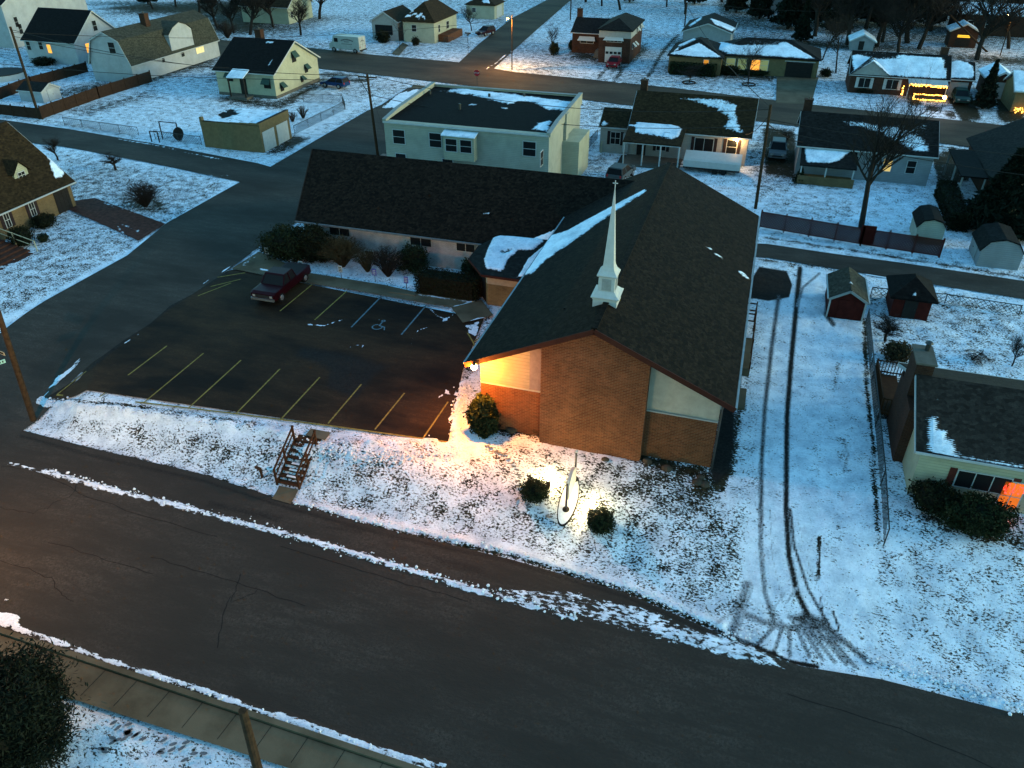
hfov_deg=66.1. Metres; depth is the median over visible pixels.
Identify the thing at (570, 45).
evergreen bush
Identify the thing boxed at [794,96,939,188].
ranch house
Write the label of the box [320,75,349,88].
parked car
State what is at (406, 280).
parking sign
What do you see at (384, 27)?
window
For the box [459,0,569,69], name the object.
cross street
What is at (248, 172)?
alley
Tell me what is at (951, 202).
hedge
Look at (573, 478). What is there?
church sign
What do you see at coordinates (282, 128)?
garage door
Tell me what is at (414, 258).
evergreen bush
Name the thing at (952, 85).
garage door
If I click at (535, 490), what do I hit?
evergreen bush
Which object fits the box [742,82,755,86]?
tree ring
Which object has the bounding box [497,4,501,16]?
garage door
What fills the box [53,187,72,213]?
garage door
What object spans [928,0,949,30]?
bare tree
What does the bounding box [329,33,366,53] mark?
delivery van
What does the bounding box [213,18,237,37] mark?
bare shrub
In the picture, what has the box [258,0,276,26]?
bare tree
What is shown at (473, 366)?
wall lamp
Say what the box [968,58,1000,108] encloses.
conifer
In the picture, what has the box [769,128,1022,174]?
power line
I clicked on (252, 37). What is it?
power line
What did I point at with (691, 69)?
bare tree
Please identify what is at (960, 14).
bare tree
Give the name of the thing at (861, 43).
door
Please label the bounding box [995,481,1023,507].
window
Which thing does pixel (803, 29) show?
conifer
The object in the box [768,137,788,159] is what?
parked car
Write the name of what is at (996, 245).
garden shed
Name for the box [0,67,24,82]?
swimming pool
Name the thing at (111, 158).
bare tree
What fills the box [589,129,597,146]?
chain link fence
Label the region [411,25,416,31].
window
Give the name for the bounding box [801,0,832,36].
bare tree
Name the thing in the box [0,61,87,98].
board fence
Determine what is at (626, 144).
door
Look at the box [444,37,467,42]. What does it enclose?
chain link fence
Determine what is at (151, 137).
metal frame
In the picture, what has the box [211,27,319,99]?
gabled house
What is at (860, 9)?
conifer
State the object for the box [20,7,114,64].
gabled house
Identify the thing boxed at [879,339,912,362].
bush
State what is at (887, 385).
wooden deck
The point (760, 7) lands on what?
conifer
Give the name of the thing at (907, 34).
bare tree
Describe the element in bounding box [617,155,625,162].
front walk
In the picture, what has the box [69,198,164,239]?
brick drive
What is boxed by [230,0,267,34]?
bare tree
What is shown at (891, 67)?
ranch house
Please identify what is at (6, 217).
window
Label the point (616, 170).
parked car
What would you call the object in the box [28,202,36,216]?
window
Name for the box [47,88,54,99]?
door
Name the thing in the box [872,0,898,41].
bare tree
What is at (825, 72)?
evergreen bush
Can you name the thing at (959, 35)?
window
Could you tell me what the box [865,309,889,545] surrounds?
chain link fence
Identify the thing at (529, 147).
window
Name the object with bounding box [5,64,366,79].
power line
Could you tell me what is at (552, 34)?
bare tree
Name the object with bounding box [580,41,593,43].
window
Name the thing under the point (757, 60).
window
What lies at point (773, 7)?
ranch house
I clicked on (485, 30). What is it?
parked car
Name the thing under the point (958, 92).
parked car
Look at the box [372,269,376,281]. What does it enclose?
parking sign
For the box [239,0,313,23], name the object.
gabled house
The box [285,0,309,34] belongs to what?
bare tree
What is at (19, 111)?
board fence
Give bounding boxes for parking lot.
[46,269,483,441]
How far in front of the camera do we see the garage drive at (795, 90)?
105.20 m
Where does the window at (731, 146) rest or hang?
in the ranch house at (642, 142)
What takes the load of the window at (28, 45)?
in the gabled house at (65, 25)
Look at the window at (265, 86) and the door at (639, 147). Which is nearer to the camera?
the door at (639, 147)
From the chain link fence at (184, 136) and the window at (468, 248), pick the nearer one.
the window at (468, 248)
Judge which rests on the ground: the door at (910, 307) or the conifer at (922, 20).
the conifer at (922, 20)
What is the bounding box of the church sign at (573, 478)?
[562,449,578,511]
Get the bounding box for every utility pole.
[0,310,36,421]
[9,26,39,118]
[238,707,262,767]
[358,74,378,154]
[682,2,686,40]
[754,104,771,208]
[945,10,987,51]
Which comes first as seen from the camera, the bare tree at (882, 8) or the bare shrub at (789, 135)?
the bare shrub at (789, 135)
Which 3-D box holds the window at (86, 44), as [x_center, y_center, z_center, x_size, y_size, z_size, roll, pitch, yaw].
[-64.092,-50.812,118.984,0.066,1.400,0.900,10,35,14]
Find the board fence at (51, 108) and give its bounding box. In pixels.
[38,70,151,117]
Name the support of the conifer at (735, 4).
on the ground
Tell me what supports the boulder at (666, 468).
on the ground
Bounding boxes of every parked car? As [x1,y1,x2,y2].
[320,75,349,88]
[475,25,495,35]
[605,162,635,179]
[606,55,621,68]
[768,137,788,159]
[951,87,970,104]
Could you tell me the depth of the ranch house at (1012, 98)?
95.68 m
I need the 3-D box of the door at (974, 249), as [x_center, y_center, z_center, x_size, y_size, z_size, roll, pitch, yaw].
[35.185,-10.315,59.875,0.110,1.200,1.200,10,35,14]
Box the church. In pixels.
[294,149,760,469]
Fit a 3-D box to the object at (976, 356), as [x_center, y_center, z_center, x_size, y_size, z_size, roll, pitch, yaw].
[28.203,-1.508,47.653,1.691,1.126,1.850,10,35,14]
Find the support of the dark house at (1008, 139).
on the ground
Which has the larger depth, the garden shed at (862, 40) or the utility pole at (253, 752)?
the garden shed at (862, 40)
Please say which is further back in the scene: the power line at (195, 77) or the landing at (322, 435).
the power line at (195, 77)
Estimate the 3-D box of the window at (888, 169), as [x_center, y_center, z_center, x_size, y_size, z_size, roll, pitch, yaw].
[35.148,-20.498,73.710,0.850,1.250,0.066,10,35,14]
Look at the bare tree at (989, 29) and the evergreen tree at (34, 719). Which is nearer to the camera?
the evergreen tree at (34, 719)
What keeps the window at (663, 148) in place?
in the ranch house at (642, 142)
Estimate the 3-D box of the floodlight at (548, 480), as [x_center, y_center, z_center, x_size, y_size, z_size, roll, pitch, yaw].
[1.781,4.773,38.448,0.260,0.630,0.247,10,35,14]
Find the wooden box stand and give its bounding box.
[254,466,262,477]
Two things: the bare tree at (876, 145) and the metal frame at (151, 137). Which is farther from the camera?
the metal frame at (151, 137)
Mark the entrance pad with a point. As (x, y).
(471, 311)
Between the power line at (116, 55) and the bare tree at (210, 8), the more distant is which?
the bare tree at (210, 8)
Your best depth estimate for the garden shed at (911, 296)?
51.64 m
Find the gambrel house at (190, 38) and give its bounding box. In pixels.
[88,10,219,81]
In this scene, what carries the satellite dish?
on the ground
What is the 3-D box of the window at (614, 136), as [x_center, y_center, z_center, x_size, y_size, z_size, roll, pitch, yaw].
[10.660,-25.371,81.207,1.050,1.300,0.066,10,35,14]
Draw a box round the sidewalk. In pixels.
[411,85,424,88]
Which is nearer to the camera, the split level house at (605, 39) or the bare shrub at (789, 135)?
the bare shrub at (789, 135)
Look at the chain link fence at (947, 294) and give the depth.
53.12 m
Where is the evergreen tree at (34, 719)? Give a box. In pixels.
[0,631,90,767]
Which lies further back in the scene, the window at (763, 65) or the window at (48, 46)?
the window at (48, 46)
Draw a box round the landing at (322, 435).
[306,429,330,439]
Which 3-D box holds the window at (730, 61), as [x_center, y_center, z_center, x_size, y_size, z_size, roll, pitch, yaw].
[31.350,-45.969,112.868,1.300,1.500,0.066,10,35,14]
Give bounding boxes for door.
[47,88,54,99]
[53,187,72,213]
[239,79,247,93]
[262,127,276,151]
[276,120,289,143]
[398,27,403,39]
[479,275,485,301]
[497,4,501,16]
[604,47,621,61]
[622,133,627,151]
[636,144,645,154]
[784,62,813,77]
[836,299,856,318]
[858,41,864,49]
[901,301,918,318]
[946,82,968,96]
[954,39,969,46]
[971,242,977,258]
[995,82,1005,98]
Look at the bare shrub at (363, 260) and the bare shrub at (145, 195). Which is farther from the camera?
the bare shrub at (145, 195)
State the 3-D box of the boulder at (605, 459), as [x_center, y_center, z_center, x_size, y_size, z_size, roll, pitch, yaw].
[4.711,3.779,39.650,0.410,0.164,0.334,10,35,14]
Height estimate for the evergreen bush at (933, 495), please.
1.819 m
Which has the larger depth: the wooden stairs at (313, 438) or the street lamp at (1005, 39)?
the street lamp at (1005, 39)
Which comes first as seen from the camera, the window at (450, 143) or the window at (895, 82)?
the window at (450, 143)
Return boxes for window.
[2,213,11,228]
[13,16,19,27]
[17,170,25,177]
[18,23,23,34]
[25,41,31,49]
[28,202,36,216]
[38,42,43,49]
[46,44,52,53]
[84,42,88,52]
[91,20,97,30]
[107,42,116,53]
[195,46,204,54]
[264,81,270,88]
[329,227,350,236]
[375,24,392,34]
[392,129,405,144]
[395,153,405,157]
[409,237,431,247]
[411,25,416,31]
[429,132,441,147]
[442,158,452,162]
[445,138,457,151]
[456,243,474,252]
[459,139,471,153]
[522,141,535,156]
[540,149,542,166]
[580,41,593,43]
[610,131,620,144]
[656,146,665,150]
[693,137,713,151]
[725,139,737,153]
[726,58,735,66]
[737,58,746,69]
[750,59,759,69]
[759,60,768,70]
[857,77,871,87]
[882,158,893,171]
[885,79,898,89]
[904,160,917,173]
[952,469,1013,494]
[957,34,969,37]
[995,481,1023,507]
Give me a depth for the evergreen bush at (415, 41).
130.56 m
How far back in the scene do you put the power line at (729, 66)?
83.67 m
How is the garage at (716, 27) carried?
on the ground
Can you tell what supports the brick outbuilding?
on the ground
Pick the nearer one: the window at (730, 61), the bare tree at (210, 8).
the window at (730, 61)
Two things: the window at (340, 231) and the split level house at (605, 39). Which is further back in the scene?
the split level house at (605, 39)
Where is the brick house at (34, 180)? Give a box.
[0,121,76,269]
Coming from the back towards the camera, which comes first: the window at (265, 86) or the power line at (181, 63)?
the window at (265, 86)
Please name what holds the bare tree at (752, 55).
on the ground
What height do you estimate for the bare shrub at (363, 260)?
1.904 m
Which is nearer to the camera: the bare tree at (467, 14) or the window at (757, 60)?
the window at (757, 60)
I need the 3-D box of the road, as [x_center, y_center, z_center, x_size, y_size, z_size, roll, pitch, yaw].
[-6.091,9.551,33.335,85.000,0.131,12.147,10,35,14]
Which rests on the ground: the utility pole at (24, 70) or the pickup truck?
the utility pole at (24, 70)
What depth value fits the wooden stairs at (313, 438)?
40.19 m
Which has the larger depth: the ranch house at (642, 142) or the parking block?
the ranch house at (642, 142)
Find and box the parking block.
[389,291,415,295]
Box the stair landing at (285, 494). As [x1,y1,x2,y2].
[272,486,297,503]
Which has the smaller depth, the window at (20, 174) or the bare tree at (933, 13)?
the window at (20, 174)
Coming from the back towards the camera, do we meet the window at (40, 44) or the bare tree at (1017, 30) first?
the bare tree at (1017, 30)
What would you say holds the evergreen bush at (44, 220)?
on the ground
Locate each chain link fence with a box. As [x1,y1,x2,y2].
[62,117,138,134]
[153,130,201,144]
[293,94,345,133]
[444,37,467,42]
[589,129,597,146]
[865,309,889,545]
[870,287,1022,314]
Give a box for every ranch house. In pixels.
[599,77,758,167]
[667,37,821,77]
[771,0,782,11]
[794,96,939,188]
[845,45,975,101]
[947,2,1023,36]
[1000,70,1023,112]
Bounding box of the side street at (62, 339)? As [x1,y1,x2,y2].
[0,87,417,436]
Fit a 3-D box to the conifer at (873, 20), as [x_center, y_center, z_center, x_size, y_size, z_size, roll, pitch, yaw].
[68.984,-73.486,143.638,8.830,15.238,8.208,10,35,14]
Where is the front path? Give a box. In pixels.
[391,43,407,54]
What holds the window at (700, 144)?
in the ranch house at (642, 142)
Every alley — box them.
[0,119,272,185]
[754,243,1023,298]
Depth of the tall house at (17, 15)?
129.55 m
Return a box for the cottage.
[369,0,462,43]
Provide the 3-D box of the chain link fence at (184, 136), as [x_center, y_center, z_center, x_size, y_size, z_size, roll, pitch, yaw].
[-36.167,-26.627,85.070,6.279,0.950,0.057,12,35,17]
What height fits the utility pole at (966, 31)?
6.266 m
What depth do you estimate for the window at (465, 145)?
70.17 m
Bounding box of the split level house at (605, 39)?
[570,7,644,63]
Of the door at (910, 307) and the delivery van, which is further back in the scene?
the delivery van
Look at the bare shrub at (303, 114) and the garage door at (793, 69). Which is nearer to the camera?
the bare shrub at (303, 114)
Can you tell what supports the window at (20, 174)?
in the brick house at (34, 180)
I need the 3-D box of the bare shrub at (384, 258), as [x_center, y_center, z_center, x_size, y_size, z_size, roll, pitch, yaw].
[-8.975,-8.898,56.758,3.060,2.492,2.949,10,35,14]
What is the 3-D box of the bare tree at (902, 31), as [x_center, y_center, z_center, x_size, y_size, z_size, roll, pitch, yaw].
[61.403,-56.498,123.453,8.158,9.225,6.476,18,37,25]
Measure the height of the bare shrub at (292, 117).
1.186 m
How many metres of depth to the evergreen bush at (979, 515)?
34.87 m
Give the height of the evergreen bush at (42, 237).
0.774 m
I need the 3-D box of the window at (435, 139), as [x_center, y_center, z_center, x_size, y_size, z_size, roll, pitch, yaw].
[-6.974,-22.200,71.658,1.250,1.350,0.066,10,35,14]
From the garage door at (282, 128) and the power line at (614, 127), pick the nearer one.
the power line at (614, 127)
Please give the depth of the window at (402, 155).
73.45 m
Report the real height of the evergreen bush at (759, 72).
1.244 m
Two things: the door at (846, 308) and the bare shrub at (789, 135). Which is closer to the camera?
the door at (846, 308)
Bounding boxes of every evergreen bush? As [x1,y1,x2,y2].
[5,224,37,246]
[29,212,58,228]
[30,56,56,66]
[36,232,49,241]
[253,220,310,262]
[295,222,336,264]
[373,29,391,42]
[396,240,433,273]
[411,35,421,45]
[460,257,477,275]
[462,390,500,439]
[518,475,550,508]
[548,41,559,54]
[568,39,571,49]
[584,503,616,535]
[720,65,742,74]
[740,68,769,75]
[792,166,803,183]
[819,67,833,76]
[852,88,874,92]
[901,476,962,520]
[929,486,1023,541]
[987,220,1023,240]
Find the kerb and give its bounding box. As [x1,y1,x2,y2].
[0,627,426,767]
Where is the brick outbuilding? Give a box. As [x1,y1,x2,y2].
[944,19,978,47]
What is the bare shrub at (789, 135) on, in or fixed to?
on the ground
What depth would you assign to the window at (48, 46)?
118.10 m
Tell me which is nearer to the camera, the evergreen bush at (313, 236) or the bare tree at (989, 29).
the evergreen bush at (313, 236)
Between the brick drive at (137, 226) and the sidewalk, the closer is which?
the brick drive at (137, 226)
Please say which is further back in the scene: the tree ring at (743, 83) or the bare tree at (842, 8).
the bare tree at (842, 8)
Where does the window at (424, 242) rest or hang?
in the church
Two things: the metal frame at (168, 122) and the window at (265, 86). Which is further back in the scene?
the window at (265, 86)
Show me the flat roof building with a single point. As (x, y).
(447, 126)
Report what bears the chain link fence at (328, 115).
on the ground
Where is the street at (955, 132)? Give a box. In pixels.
[218,40,1001,146]
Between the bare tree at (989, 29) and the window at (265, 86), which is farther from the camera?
the bare tree at (989, 29)
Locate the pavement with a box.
[0,635,394,767]
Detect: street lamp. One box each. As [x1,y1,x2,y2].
[506,16,512,69]
[999,19,1011,55]
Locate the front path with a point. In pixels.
(398, 51)
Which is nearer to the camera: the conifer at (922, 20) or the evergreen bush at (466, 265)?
the evergreen bush at (466, 265)
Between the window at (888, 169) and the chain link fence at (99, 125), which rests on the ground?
the chain link fence at (99, 125)
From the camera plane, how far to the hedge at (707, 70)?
111.98 m
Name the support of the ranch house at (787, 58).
on the ground
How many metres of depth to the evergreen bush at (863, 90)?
103.38 m
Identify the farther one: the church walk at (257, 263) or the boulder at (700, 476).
the church walk at (257, 263)
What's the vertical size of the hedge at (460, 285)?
1.771 m
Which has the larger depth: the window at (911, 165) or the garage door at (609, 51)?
the garage door at (609, 51)
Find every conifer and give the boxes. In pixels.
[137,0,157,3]
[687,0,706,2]
[723,0,749,11]
[746,0,774,18]
[769,0,803,26]
[790,0,813,41]
[819,0,853,30]
[849,0,867,20]
[859,5,904,25]
[913,3,947,25]
[963,147,1023,240]
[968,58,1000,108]
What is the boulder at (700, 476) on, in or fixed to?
on the ground
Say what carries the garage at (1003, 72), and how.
on the ground
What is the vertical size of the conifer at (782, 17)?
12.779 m
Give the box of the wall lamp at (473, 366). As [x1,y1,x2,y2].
[471,363,476,369]
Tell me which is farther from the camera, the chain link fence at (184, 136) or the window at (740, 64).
the window at (740, 64)
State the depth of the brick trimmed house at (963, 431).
36.66 m
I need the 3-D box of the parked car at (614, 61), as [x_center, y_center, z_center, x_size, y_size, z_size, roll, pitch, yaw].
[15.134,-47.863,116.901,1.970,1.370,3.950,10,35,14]
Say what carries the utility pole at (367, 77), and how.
on the ground
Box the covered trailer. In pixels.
[673,150,742,174]
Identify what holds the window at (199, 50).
in the gambrel house at (190, 38)
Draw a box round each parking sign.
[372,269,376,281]
[403,276,407,288]
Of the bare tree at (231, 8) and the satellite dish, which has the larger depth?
the bare tree at (231, 8)
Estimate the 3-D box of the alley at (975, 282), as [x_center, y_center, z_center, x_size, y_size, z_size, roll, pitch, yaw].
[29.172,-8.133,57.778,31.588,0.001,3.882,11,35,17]
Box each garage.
[199,107,291,152]
[464,0,505,18]
[681,13,737,41]
[976,62,1010,99]
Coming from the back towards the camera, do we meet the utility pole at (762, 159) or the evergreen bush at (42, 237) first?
the utility pole at (762, 159)
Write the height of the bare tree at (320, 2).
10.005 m
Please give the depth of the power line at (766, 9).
128.38 m
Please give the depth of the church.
44.37 m
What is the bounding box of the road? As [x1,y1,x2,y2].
[0,430,1023,767]
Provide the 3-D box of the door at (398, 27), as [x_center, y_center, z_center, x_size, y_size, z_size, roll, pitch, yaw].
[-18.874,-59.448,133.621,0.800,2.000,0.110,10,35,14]
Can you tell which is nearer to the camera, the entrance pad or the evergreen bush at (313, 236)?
the entrance pad
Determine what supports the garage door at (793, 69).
in the ranch house at (787, 58)
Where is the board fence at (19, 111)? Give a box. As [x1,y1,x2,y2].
[0,104,42,119]
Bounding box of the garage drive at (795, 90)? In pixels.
[776,76,817,103]
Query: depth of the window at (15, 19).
128.77 m
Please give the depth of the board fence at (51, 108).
100.28 m
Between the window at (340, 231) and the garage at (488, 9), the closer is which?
the window at (340, 231)
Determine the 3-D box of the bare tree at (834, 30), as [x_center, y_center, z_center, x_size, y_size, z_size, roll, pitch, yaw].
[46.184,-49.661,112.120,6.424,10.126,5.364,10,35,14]
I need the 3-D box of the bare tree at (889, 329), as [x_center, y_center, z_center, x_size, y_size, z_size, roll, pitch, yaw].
[23.342,-3.437,49.190,2.519,2.092,2.440,10,35,14]
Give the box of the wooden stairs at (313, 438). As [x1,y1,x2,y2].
[272,425,321,489]
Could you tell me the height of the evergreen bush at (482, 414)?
3.170 m
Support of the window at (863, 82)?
in the ranch house at (891, 67)
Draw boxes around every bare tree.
[41,135,59,159]
[95,152,122,169]
[194,0,220,27]
[214,0,240,32]
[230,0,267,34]
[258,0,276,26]
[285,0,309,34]
[316,0,326,18]
[391,16,409,48]
[457,4,477,30]
[546,20,560,42]
[678,64,702,82]
[726,33,769,84]
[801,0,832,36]
[817,0,856,72]
[820,7,859,59]
[826,0,878,44]
[840,68,961,227]
[864,1,873,28]
[865,0,908,46]
[869,310,906,341]
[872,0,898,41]
[878,0,931,52]
[896,0,929,42]
[916,0,962,48]
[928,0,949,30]
[945,0,980,22]
[951,0,1023,59]
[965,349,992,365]
[993,0,1023,48]
[1006,331,1023,365]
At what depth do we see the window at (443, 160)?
72.35 m
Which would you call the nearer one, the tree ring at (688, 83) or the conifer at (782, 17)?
the tree ring at (688, 83)
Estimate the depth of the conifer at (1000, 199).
62.22 m
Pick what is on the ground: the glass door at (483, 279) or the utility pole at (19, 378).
the utility pole at (19, 378)
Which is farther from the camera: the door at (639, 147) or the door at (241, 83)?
the door at (241, 83)
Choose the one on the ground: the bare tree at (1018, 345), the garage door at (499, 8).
the bare tree at (1018, 345)
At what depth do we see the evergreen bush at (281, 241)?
58.79 m
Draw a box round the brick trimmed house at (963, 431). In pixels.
[886,340,1023,513]
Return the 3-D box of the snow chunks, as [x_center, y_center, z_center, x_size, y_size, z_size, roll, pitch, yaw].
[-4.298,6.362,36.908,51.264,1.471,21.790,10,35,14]
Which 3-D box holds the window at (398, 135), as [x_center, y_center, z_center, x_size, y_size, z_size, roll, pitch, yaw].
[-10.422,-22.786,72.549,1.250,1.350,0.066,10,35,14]
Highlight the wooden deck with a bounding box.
[874,358,907,416]
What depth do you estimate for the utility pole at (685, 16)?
129.76 m
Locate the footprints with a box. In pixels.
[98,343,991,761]
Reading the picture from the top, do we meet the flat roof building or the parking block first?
the flat roof building
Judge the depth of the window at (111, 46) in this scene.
106.35 m
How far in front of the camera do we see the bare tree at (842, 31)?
118.10 m
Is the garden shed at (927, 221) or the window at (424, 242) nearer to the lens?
the window at (424, 242)
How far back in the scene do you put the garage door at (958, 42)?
129.44 m
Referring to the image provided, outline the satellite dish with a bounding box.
[173,127,183,139]
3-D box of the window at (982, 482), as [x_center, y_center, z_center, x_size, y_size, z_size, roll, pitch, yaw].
[21.615,4.514,36.161,2.300,1.000,0.066,10,35,14]
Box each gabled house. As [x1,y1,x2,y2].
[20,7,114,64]
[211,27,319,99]
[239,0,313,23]
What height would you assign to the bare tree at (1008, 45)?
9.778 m
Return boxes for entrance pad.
[451,300,492,322]
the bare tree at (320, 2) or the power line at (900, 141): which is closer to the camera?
the power line at (900, 141)
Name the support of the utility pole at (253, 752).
on the ground
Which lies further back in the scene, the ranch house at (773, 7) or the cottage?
the ranch house at (773, 7)
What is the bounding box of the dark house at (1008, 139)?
[943,118,1023,194]
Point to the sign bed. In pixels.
(563, 518)
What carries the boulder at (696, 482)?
on the ground
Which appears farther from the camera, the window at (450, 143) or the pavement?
the window at (450, 143)
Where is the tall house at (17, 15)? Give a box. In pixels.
[0,0,87,47]
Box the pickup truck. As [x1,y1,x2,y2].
[251,262,310,302]
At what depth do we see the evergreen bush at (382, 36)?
132.32 m
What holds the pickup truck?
on the parking lot
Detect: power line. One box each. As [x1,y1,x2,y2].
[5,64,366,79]
[13,18,511,37]
[14,30,357,75]
[18,37,225,67]
[372,95,765,128]
[376,76,768,111]
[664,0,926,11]
[689,9,768,105]
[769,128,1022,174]
[772,120,1023,155]
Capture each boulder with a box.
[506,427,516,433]
[601,457,608,461]
[643,458,651,464]
[661,465,672,471]
[692,479,702,485]
[697,474,704,479]
[701,481,709,487]
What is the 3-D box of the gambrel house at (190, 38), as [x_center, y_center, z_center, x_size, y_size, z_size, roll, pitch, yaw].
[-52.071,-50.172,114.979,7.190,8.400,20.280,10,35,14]
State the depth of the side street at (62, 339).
57.17 m
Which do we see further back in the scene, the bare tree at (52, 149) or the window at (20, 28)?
the window at (20, 28)
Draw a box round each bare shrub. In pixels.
[120,179,163,206]
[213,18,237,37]
[289,111,297,121]
[297,105,307,118]
[317,230,366,266]
[353,247,376,271]
[366,245,404,276]
[781,130,792,139]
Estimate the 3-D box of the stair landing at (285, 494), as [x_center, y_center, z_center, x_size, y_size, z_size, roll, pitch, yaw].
[-11.374,5.526,39.401,1.200,0.107,0.950,10,35,14]
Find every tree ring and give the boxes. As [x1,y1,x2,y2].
[682,80,695,84]
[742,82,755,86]
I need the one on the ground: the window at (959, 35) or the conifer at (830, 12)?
the conifer at (830, 12)
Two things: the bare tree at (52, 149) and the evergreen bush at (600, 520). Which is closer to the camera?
the evergreen bush at (600, 520)
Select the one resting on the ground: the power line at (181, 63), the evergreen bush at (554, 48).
the evergreen bush at (554, 48)
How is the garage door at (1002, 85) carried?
in the garage at (1003, 72)
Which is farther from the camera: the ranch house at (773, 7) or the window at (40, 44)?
the ranch house at (773, 7)
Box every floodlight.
[546,476,550,487]
[589,503,593,513]
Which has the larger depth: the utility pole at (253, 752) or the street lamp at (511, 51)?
the street lamp at (511, 51)
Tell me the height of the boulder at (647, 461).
0.205 m
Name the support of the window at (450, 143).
in the flat roof building
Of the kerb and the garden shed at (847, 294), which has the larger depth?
the garden shed at (847, 294)
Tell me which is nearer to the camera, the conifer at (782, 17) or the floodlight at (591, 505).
the floodlight at (591, 505)
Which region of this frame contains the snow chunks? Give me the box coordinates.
[37,383,1023,761]
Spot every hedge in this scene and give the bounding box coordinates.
[413,265,481,301]
[668,61,716,76]
[933,179,973,232]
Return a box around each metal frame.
[149,131,159,142]
[158,121,180,140]
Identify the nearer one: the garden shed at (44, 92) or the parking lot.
the parking lot
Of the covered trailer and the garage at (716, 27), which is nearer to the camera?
the covered trailer
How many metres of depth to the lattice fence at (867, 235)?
61.92 m
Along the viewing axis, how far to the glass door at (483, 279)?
53.76 m
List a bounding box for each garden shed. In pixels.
[16,80,61,102]
[825,267,869,320]
[848,29,876,50]
[886,273,938,320]
[909,204,946,243]
[969,222,1023,269]
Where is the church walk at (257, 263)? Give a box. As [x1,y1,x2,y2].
[231,252,473,306]
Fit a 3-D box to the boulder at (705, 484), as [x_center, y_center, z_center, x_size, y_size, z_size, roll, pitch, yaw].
[9.357,4.865,38.165,0.508,0.197,0.375,10,35,14]
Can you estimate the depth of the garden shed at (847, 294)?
51.79 m
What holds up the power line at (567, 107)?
attached to the utility pole at (367, 77)
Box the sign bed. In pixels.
[557,481,579,526]
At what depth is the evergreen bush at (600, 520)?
36.28 m
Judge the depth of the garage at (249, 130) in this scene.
82.79 m
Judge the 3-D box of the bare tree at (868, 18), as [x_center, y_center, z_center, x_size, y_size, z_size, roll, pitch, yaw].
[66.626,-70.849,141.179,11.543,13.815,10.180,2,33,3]
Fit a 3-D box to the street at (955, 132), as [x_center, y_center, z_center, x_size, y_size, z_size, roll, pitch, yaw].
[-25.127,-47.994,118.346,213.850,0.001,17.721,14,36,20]
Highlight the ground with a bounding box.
[0,0,1023,767]
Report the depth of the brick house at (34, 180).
65.39 m
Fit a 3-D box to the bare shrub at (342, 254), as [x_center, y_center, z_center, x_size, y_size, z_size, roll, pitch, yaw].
[-12.583,-9.892,58.099,3.760,2.681,3.798,-8,34,-12]
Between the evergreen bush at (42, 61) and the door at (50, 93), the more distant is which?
the evergreen bush at (42, 61)
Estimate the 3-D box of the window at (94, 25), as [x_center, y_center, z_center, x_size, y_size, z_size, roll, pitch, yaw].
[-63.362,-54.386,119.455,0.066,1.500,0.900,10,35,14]
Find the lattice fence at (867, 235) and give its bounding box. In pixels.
[759,210,945,257]
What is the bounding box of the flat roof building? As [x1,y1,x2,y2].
[382,82,589,174]
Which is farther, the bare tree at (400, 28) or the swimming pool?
the bare tree at (400, 28)
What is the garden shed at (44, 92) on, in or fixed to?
on the ground
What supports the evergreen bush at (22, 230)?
on the ground

